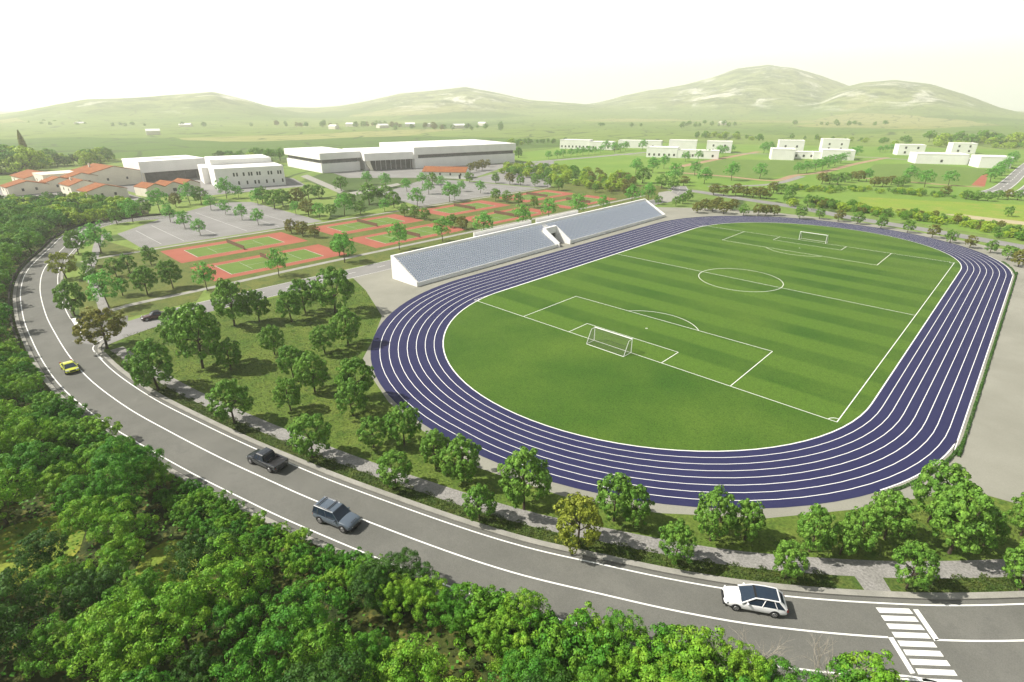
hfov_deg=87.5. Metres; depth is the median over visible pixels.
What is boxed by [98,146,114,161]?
round tree
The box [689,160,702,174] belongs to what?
feathery tree
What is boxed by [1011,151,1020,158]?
feathery tree
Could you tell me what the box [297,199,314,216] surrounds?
olive brown tree
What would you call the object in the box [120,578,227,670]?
forest tree
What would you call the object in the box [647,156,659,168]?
feathery tree
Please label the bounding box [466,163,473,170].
olive brown tree
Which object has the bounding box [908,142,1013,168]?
distant school
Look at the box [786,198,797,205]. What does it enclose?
lime bush
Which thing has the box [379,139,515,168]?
long hall
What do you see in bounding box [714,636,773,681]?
forest tree
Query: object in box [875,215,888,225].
round tree
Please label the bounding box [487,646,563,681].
forest tree
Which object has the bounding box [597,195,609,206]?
feathery tree
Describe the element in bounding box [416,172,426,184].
feathery tree
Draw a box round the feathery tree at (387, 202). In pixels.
[378,198,390,209]
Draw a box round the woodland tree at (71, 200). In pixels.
[66,198,81,205]
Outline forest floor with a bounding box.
[0,207,737,681]
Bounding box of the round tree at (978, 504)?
[929,480,1008,554]
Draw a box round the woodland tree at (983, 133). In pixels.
[978,130,991,137]
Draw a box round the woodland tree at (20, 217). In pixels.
[14,213,32,224]
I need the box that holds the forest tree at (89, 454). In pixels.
[78,441,137,479]
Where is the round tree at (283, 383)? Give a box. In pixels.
[272,376,301,410]
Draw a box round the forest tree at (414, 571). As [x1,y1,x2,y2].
[398,561,439,601]
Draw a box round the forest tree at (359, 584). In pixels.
[347,560,394,612]
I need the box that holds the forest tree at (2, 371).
[0,368,17,381]
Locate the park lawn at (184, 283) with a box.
[78,241,207,317]
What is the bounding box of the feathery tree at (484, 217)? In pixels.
[471,211,492,230]
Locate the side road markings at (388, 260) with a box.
[178,187,687,307]
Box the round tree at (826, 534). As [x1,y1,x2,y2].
[796,503,838,552]
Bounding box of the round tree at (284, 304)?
[275,289,301,321]
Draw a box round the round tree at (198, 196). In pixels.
[191,186,207,203]
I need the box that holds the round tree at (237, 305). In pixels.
[210,277,250,325]
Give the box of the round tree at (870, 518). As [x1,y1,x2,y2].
[843,504,884,551]
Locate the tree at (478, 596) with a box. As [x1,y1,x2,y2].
[453,581,515,661]
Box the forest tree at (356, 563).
[346,551,385,592]
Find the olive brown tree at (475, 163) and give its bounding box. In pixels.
[472,161,480,168]
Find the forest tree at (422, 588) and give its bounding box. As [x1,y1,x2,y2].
[401,571,449,621]
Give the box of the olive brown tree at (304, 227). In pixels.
[294,220,308,235]
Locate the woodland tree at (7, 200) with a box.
[0,198,17,204]
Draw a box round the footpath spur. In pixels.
[855,576,890,590]
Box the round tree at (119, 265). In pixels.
[102,258,125,276]
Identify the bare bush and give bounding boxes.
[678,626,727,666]
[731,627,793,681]
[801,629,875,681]
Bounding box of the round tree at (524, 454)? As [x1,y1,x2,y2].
[497,446,552,509]
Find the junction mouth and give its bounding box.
[76,315,127,351]
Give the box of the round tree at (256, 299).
[244,289,270,321]
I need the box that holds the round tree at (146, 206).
[134,198,150,214]
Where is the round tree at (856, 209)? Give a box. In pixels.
[850,205,858,212]
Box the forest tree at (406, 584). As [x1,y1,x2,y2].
[374,572,422,622]
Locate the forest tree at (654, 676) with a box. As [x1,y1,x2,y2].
[647,672,677,681]
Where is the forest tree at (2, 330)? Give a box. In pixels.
[0,327,11,342]
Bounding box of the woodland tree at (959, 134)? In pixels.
[955,131,967,138]
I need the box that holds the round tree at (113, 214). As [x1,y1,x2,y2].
[107,208,123,223]
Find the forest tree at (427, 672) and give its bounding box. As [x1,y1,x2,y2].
[359,632,449,681]
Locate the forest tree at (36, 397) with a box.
[29,391,54,402]
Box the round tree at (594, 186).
[592,184,598,190]
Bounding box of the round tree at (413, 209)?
[409,205,418,217]
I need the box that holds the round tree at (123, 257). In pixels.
[117,254,136,272]
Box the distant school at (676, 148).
[646,139,732,158]
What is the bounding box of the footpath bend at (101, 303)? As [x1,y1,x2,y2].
[85,235,107,315]
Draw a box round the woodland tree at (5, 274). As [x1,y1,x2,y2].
[0,269,8,282]
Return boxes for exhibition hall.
[284,147,360,172]
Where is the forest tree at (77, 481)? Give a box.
[50,474,105,514]
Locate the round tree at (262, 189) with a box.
[253,186,267,202]
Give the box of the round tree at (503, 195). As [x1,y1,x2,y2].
[501,190,512,199]
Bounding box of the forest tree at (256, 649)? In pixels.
[203,628,302,681]
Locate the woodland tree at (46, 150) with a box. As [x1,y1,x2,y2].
[41,148,57,155]
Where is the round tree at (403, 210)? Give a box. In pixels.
[398,203,408,215]
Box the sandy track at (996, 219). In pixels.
[946,214,1023,224]
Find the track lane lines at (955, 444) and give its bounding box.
[379,216,1013,500]
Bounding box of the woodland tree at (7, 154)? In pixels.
[0,151,28,172]
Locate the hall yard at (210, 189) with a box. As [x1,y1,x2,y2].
[117,178,304,195]
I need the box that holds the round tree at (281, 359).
[275,345,303,377]
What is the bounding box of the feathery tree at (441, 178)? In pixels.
[435,175,445,183]
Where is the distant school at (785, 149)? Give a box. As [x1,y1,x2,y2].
[769,138,855,160]
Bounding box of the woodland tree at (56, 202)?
[52,201,67,207]
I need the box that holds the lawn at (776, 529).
[104,279,1023,560]
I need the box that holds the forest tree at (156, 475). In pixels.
[134,458,174,490]
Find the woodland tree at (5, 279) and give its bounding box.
[0,271,12,283]
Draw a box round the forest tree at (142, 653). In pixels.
[85,634,166,681]
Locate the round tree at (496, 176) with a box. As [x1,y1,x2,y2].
[491,172,499,180]
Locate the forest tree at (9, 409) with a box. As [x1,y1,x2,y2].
[0,399,31,430]
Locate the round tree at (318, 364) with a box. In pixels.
[292,350,329,391]
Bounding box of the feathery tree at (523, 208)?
[512,204,531,221]
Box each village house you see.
[0,179,50,195]
[9,169,43,180]
[32,170,72,181]
[39,176,67,191]
[58,177,93,194]
[60,171,98,182]
[70,163,145,185]
[77,182,128,197]
[422,166,469,178]
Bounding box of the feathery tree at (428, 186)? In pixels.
[422,180,434,191]
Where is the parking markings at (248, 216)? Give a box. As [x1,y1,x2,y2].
[121,185,519,245]
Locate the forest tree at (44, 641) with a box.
[13,611,95,679]
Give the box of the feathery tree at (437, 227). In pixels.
[432,216,453,241]
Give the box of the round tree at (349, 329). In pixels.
[329,305,361,344]
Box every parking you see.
[80,187,548,261]
[383,179,536,205]
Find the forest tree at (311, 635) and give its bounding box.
[278,617,359,681]
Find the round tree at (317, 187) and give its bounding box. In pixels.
[311,184,324,198]
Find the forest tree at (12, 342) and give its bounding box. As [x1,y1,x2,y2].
[0,338,19,354]
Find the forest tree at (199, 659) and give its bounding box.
[171,640,236,681]
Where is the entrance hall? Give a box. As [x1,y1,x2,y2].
[342,147,417,170]
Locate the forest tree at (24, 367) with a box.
[11,361,39,374]
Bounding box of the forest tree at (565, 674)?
[516,669,572,681]
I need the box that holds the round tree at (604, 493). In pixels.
[595,472,635,521]
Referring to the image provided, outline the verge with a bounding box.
[109,353,1023,592]
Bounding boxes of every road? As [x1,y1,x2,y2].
[17,215,1023,681]
[73,186,686,345]
[470,161,553,187]
[668,188,1023,248]
[982,164,1023,193]
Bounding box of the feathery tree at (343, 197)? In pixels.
[334,193,353,215]
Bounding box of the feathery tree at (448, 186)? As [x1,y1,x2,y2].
[441,182,457,201]
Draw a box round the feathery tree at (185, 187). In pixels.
[176,182,195,204]
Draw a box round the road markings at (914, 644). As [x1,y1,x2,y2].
[20,216,1023,681]
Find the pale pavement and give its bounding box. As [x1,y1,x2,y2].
[657,191,678,202]
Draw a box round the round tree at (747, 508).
[734,498,766,541]
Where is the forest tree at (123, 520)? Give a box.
[86,493,158,546]
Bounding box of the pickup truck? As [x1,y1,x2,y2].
[246,447,287,472]
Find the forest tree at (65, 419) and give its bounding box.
[59,416,77,422]
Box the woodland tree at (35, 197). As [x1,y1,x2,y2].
[28,195,42,201]
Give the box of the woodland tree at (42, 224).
[32,220,54,232]
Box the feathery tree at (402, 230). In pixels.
[386,222,406,249]
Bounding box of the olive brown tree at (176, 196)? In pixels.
[168,192,181,204]
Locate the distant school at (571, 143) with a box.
[560,139,615,149]
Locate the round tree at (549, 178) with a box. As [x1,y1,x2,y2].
[543,176,551,184]
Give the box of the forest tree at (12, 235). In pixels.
[0,232,21,239]
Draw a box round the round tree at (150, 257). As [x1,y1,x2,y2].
[138,245,158,264]
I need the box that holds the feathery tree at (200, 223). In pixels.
[189,218,205,234]
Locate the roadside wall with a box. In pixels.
[8,213,171,345]
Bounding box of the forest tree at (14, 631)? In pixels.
[0,559,75,658]
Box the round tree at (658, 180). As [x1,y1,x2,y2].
[655,174,668,187]
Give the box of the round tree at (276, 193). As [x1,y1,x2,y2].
[263,189,284,208]
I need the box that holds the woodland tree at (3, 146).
[0,144,15,156]
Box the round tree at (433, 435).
[419,428,450,468]
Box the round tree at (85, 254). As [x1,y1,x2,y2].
[81,251,97,265]
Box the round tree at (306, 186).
[300,184,313,198]
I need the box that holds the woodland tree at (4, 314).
[0,302,12,333]
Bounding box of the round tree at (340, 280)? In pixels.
[310,265,354,312]
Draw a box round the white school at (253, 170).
[197,154,285,189]
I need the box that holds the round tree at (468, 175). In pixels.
[464,172,473,181]
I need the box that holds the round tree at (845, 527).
[828,520,863,555]
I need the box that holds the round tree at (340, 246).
[329,233,344,255]
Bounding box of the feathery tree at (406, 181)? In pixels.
[401,178,411,188]
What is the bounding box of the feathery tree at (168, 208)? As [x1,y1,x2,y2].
[160,204,177,221]
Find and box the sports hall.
[122,155,205,181]
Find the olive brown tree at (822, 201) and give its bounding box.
[819,200,826,207]
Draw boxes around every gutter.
[16,252,809,677]
[103,356,1023,599]
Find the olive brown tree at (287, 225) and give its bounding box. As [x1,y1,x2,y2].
[283,218,296,233]
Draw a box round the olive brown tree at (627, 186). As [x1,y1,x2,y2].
[621,184,630,194]
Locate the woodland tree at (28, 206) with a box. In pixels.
[18,204,36,211]
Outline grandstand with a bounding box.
[390,199,664,286]
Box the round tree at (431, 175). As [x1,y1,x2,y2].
[426,172,436,184]
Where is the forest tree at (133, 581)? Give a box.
[101,568,177,620]
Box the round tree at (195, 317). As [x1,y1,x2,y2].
[163,302,220,368]
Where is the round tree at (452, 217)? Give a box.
[446,214,457,226]
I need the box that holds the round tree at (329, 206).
[324,204,336,214]
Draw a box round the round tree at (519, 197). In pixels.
[513,192,524,202]
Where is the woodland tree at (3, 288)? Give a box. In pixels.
[0,283,6,293]
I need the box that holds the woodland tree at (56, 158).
[48,153,65,165]
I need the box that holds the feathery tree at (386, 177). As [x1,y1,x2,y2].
[378,172,390,183]
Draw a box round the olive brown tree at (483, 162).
[478,159,486,167]
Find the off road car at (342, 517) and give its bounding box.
[312,496,360,532]
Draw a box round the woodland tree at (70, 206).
[60,202,83,210]
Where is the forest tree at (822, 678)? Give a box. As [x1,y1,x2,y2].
[796,668,831,681]
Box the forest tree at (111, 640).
[55,587,154,680]
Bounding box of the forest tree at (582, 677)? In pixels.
[563,664,610,681]
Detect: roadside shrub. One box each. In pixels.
[0,344,23,357]
[3,356,36,372]
[10,378,40,398]
[11,371,44,386]
[25,371,44,391]
[28,391,73,416]
[28,416,81,443]
[29,405,54,418]
[34,416,58,438]
[37,398,87,420]
[48,425,104,453]
[54,417,97,448]
[57,406,85,422]
[62,442,104,468]
[74,414,122,443]
[81,431,128,448]
[151,488,173,504]
[159,493,179,509]
[162,494,189,516]
[163,499,197,525]
[166,478,189,494]
[176,489,202,512]
[177,478,207,494]
[178,514,210,534]
[185,503,207,521]
[193,486,214,506]
[193,515,217,534]
[195,487,213,503]
[202,489,232,512]
[202,500,227,519]
[204,526,235,545]
[204,535,243,560]
[209,509,229,521]
[214,512,235,529]
[221,498,244,515]
[227,519,248,540]
[228,510,252,524]
[235,529,265,554]
[244,510,266,531]
[245,550,270,573]
[251,538,273,555]
[252,522,281,548]
[268,535,290,556]
[272,521,290,536]
[273,550,295,571]
[282,526,312,551]
[283,554,315,580]
[287,539,317,563]
[300,583,319,599]
[310,554,338,578]
[311,567,343,594]
[314,543,343,563]
[328,592,356,613]
[329,565,356,589]
[333,549,352,569]
[339,547,368,570]
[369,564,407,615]
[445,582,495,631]
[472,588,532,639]
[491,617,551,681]
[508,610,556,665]
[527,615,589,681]
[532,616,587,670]
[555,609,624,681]
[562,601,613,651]
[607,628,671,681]
[617,655,671,681]
[635,622,686,676]
[641,625,711,673]
[647,638,715,681]
[663,623,738,681]
[689,639,745,672]
[690,663,733,681]
[720,672,751,681]
[740,668,763,681]
[810,674,836,681]
[821,673,856,681]
[825,656,872,681]
[835,649,907,681]
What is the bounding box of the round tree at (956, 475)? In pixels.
[911,459,971,522]
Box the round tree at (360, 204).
[354,199,365,213]
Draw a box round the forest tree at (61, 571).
[24,555,95,607]
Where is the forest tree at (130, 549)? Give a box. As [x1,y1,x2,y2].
[83,532,145,584]
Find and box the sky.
[0,0,1023,110]
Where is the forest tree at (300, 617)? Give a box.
[261,574,345,652]
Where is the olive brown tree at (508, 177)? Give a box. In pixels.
[504,172,514,181]
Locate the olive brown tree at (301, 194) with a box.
[288,187,306,202]
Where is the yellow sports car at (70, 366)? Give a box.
[59,359,80,374]
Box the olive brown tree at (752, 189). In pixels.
[747,187,760,197]
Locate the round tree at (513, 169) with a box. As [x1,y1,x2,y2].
[510,167,516,174]
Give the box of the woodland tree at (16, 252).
[1,243,25,262]
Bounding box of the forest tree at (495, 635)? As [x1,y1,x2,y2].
[471,606,525,671]
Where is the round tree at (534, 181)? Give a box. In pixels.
[530,175,539,184]
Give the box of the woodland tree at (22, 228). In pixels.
[13,227,35,235]
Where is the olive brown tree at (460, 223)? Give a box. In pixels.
[456,216,468,228]
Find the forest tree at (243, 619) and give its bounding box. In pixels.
[203,590,276,658]
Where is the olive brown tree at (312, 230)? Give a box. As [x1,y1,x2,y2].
[307,224,319,237]
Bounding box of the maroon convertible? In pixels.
[140,310,162,320]
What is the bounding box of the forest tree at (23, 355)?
[10,351,33,367]
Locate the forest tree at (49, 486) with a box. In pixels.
[23,460,82,502]
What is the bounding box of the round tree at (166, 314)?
[154,307,193,344]
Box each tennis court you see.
[160,232,306,262]
[191,244,346,280]
[313,214,423,234]
[349,223,465,247]
[417,200,508,215]
[465,207,551,224]
[499,190,574,201]
[540,195,614,208]
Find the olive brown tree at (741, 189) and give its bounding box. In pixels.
[738,186,750,196]
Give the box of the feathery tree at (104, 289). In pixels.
[83,269,124,307]
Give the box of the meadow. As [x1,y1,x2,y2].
[858,197,1023,226]
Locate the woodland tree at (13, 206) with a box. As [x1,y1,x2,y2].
[0,202,25,213]
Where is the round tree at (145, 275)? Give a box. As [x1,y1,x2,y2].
[127,265,158,293]
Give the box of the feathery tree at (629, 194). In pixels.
[624,183,640,199]
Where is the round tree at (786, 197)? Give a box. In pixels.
[783,192,793,203]
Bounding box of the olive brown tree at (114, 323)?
[72,306,127,348]
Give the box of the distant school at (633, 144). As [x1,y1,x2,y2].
[618,139,662,147]
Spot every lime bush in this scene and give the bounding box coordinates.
[0,157,12,173]
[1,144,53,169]
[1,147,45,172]
[18,201,37,208]
[39,157,48,164]
[42,204,74,215]
[53,153,74,164]
[55,196,77,202]
[55,207,79,224]
[63,209,91,224]
[66,192,78,197]
[73,150,87,163]
[76,198,98,206]
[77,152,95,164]
[77,192,91,197]
[78,203,97,215]
[80,148,100,162]
[83,208,100,221]
[88,194,109,203]
[91,147,109,159]
[96,154,106,162]
[97,204,116,218]
[106,195,123,202]
[108,199,134,215]
[108,200,135,216]
[246,147,263,152]
[503,161,512,165]
[506,166,517,173]
[522,170,529,176]
[523,167,532,172]
[525,161,534,166]
[539,172,548,179]
[548,173,558,178]
[551,165,560,172]
[558,174,569,182]
[561,171,573,179]
[572,179,580,184]
[578,171,589,177]
[582,180,592,187]
[593,181,604,187]
[602,179,617,189]
[614,169,625,177]
[614,181,623,189]
[625,174,631,182]
[733,133,740,138]
[755,134,763,139]
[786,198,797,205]
[816,185,824,190]
[837,203,848,210]
[847,200,857,205]
[864,206,874,212]
[870,210,878,214]
[879,137,889,142]
[898,188,906,193]
[900,135,912,142]
[900,210,912,215]
[900,214,908,218]
[909,190,917,194]
[910,208,919,212]
[913,213,923,220]
[924,211,933,218]
[927,215,937,222]
[932,133,952,142]
[933,216,945,223]
[945,218,955,223]
[949,136,962,141]
[959,221,968,226]
[962,134,979,142]
[967,220,978,227]
[976,136,986,143]
[979,221,990,227]
[979,227,989,231]
[984,137,999,143]
[987,223,998,231]
[990,135,1004,142]
[992,142,1000,147]
[994,232,1003,237]
[1000,142,1008,147]
[1002,132,1023,142]
[1003,231,1013,236]
[1007,142,1017,147]
[1010,228,1019,235]
[1014,142,1023,148]
[1014,232,1023,239]
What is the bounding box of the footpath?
[110,347,1023,578]
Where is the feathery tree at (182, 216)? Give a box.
[175,210,191,226]
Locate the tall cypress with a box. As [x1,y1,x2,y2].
[17,130,26,148]
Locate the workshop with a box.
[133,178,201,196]
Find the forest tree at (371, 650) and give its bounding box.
[344,628,396,681]
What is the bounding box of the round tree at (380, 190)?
[376,184,392,202]
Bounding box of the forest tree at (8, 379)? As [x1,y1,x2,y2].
[0,373,25,397]
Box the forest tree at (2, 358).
[0,355,11,365]
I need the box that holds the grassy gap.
[135,539,203,592]
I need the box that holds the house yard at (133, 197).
[0,187,148,201]
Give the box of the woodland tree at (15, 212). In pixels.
[5,208,31,218]
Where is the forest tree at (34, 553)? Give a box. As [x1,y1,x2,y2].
[3,526,69,577]
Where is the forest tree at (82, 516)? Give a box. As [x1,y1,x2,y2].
[51,494,120,536]
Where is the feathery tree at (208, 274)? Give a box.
[191,261,216,290]
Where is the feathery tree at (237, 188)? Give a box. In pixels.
[232,185,243,196]
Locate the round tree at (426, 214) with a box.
[418,207,429,218]
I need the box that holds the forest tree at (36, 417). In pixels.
[6,412,48,441]
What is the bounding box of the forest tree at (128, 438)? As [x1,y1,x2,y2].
[105,436,134,454]
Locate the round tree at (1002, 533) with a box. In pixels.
[974,516,1010,545]
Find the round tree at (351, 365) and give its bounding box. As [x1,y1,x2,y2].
[334,356,375,400]
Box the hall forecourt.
[332,163,502,178]
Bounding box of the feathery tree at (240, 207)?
[232,203,247,219]
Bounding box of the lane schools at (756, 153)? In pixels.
[618,153,907,159]
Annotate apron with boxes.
[354,207,1023,517]
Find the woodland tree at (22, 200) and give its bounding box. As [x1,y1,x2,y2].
[14,198,32,203]
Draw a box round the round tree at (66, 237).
[62,229,85,253]
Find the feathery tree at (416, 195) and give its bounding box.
[406,187,425,206]
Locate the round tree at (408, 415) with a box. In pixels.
[382,401,422,445]
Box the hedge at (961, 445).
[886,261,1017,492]
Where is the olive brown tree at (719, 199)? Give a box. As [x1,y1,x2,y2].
[715,196,723,206]
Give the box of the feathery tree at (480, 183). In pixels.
[475,180,485,192]
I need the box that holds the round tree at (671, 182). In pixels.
[667,175,680,189]
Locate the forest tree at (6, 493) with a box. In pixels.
[0,468,36,524]
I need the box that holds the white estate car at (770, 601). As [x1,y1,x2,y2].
[721,582,788,617]
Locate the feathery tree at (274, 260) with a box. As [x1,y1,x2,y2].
[264,248,287,275]
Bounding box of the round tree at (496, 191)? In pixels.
[490,188,500,200]
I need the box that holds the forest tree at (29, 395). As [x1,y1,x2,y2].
[18,389,39,402]
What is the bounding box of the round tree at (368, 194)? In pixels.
[356,182,380,204]
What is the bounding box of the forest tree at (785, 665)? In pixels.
[751,655,804,681]
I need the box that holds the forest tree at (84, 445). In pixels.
[72,443,88,461]
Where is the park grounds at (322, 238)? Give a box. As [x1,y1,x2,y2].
[153,182,667,293]
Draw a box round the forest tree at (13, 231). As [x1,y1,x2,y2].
[3,226,18,236]
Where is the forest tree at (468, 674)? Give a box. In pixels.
[443,671,485,681]
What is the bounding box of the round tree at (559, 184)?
[554,178,563,187]
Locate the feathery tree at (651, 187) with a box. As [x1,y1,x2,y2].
[640,182,655,197]
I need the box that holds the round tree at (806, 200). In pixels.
[803,194,814,205]
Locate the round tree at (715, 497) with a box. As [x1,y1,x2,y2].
[693,484,737,540]
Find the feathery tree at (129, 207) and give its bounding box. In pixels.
[118,197,141,221]
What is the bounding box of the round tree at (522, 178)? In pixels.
[516,174,524,184]
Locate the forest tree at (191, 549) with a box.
[162,527,236,586]
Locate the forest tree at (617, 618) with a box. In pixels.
[598,607,647,673]
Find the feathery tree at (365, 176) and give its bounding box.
[360,170,372,181]
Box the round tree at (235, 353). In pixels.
[212,337,241,369]
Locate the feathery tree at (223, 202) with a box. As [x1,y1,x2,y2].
[216,199,231,213]
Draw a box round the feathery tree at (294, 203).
[289,201,298,211]
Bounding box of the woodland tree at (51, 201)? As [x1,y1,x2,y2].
[47,199,59,204]
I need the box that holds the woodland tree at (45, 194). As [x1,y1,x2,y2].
[41,191,51,197]
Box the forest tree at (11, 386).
[0,378,37,400]
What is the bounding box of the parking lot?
[118,202,320,247]
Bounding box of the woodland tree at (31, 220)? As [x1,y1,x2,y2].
[22,218,43,226]
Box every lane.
[475,152,645,166]
[674,151,758,167]
[708,176,805,186]
[865,178,981,186]
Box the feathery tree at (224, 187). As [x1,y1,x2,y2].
[214,176,232,197]
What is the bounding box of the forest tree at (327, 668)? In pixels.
[275,646,371,681]
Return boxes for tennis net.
[226,239,244,249]
[260,253,280,264]
[357,219,377,226]
[397,229,419,236]
[454,203,474,208]
[494,210,518,216]
[526,192,547,196]
[566,197,589,202]
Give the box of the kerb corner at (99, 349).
[98,340,109,355]
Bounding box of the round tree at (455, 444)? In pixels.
[438,433,481,482]
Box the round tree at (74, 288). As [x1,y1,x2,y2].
[51,279,86,316]
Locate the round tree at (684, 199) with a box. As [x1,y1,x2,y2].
[679,193,688,203]
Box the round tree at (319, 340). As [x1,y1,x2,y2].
[308,325,335,353]
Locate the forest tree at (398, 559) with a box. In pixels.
[376,546,421,591]
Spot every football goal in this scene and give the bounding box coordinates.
[586,327,632,356]
[799,231,827,243]
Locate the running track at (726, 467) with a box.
[371,216,1012,507]
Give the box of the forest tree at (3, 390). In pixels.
[0,384,10,399]
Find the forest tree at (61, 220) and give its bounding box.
[48,212,70,228]
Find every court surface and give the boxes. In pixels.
[185,237,281,256]
[217,249,321,273]
[329,217,402,231]
[367,226,440,242]
[435,203,493,212]
[474,210,535,221]
[511,192,559,199]
[553,197,597,205]
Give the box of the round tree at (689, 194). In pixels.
[683,189,693,198]
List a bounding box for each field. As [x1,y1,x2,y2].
[497,142,1023,240]
[615,160,769,182]
[676,159,836,180]
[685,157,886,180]
[859,164,988,184]
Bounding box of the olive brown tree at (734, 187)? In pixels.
[731,183,743,195]
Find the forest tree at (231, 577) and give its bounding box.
[184,532,274,616]
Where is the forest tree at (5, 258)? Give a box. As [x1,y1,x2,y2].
[0,253,12,270]
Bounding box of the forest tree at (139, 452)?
[87,435,164,495]
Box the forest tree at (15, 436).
[0,416,57,472]
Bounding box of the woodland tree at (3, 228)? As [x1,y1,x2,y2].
[0,220,23,233]
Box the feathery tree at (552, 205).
[540,197,558,215]
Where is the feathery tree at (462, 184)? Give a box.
[456,180,465,189]
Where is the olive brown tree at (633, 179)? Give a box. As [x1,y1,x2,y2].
[629,176,636,182]
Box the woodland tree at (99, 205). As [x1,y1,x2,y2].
[92,200,109,213]
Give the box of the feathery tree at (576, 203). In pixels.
[568,193,587,210]
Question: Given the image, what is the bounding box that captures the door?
[185,171,196,178]
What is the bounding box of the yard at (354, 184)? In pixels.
[303,173,457,219]
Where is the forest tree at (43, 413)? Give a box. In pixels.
[35,411,50,422]
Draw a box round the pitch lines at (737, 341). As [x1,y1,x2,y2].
[475,225,953,421]
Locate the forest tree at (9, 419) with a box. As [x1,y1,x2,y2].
[0,406,27,462]
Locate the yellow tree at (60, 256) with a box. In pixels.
[44,252,77,278]
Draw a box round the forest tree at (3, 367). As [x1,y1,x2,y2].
[0,361,12,373]
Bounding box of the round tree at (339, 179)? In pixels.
[332,177,347,190]
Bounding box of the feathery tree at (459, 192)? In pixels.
[449,185,460,196]
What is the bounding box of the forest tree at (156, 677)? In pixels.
[116,664,177,681]
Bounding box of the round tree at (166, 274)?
[154,259,182,287]
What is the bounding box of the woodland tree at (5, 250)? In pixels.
[0,242,22,258]
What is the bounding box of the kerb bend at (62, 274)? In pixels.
[60,239,86,311]
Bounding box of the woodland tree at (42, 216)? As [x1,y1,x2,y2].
[33,215,50,221]
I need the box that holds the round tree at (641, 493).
[621,484,654,526]
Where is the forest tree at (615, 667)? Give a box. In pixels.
[593,639,637,681]
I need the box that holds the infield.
[444,222,960,450]
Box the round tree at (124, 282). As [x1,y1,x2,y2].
[109,277,128,295]
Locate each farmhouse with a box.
[145,129,160,134]
[178,123,192,126]
[328,124,338,128]
[345,122,355,126]
[376,124,388,127]
[405,122,414,125]
[453,124,465,127]
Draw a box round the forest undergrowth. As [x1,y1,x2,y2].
[0,228,630,681]
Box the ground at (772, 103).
[0,65,1023,328]
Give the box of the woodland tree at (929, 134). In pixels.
[922,130,937,139]
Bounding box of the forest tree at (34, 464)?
[0,440,79,490]
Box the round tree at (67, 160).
[61,156,71,164]
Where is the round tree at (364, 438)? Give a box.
[356,415,386,447]
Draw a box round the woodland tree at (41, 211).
[33,206,51,218]
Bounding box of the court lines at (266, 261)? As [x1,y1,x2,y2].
[216,249,322,273]
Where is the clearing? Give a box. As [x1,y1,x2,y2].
[0,515,84,595]
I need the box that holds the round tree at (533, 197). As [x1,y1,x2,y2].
[530,195,538,205]
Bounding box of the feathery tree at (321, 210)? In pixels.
[311,202,326,216]
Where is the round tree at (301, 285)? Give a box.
[287,278,317,312]
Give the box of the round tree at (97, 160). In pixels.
[88,153,99,162]
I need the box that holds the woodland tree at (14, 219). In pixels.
[5,214,25,222]
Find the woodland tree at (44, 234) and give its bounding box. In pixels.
[33,226,52,237]
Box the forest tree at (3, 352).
[0,351,14,358]
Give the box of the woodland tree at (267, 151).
[263,148,275,156]
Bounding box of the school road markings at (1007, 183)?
[979,163,1023,191]
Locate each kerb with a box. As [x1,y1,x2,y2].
[13,239,832,681]
[102,352,1023,599]
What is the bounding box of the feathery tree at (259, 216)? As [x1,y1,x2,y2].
[249,208,263,224]
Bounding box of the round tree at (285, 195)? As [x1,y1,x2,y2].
[272,188,290,205]
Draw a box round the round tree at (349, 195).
[342,193,356,204]
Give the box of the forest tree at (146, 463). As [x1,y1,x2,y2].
[132,457,165,480]
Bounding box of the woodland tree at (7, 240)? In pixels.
[0,237,25,247]
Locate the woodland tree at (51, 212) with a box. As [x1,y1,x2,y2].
[44,209,66,226]
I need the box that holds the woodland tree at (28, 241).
[10,230,43,254]
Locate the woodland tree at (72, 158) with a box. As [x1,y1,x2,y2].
[68,154,78,162]
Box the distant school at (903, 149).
[893,144,926,154]
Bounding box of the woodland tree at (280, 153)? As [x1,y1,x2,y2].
[275,149,283,159]
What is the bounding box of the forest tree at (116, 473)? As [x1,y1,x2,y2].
[82,459,156,511]
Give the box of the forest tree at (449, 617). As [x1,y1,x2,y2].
[426,583,475,633]
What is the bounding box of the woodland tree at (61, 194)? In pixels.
[56,192,65,196]
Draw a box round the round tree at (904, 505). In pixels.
[869,488,917,539]
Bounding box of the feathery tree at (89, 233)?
[77,220,112,252]
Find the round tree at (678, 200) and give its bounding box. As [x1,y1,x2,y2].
[672,196,680,203]
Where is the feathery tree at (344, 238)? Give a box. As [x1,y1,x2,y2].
[330,232,355,262]
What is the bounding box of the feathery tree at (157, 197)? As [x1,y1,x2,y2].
[145,188,169,210]
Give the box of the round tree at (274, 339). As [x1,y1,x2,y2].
[256,324,284,354]
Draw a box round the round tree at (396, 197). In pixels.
[386,191,400,207]
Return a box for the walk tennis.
[101,195,644,312]
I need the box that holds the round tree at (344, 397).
[334,381,368,415]
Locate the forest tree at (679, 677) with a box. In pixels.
[652,667,716,681]
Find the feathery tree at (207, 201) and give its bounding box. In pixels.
[202,194,216,206]
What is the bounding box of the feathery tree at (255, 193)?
[248,188,263,202]
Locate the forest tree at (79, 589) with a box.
[53,561,129,616]
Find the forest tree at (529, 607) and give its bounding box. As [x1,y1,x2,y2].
[501,586,551,633]
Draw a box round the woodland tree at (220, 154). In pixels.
[212,151,225,155]
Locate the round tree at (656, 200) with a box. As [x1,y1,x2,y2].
[654,195,662,202]
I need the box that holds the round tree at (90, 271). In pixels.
[78,264,97,280]
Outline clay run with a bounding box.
[972,174,986,185]

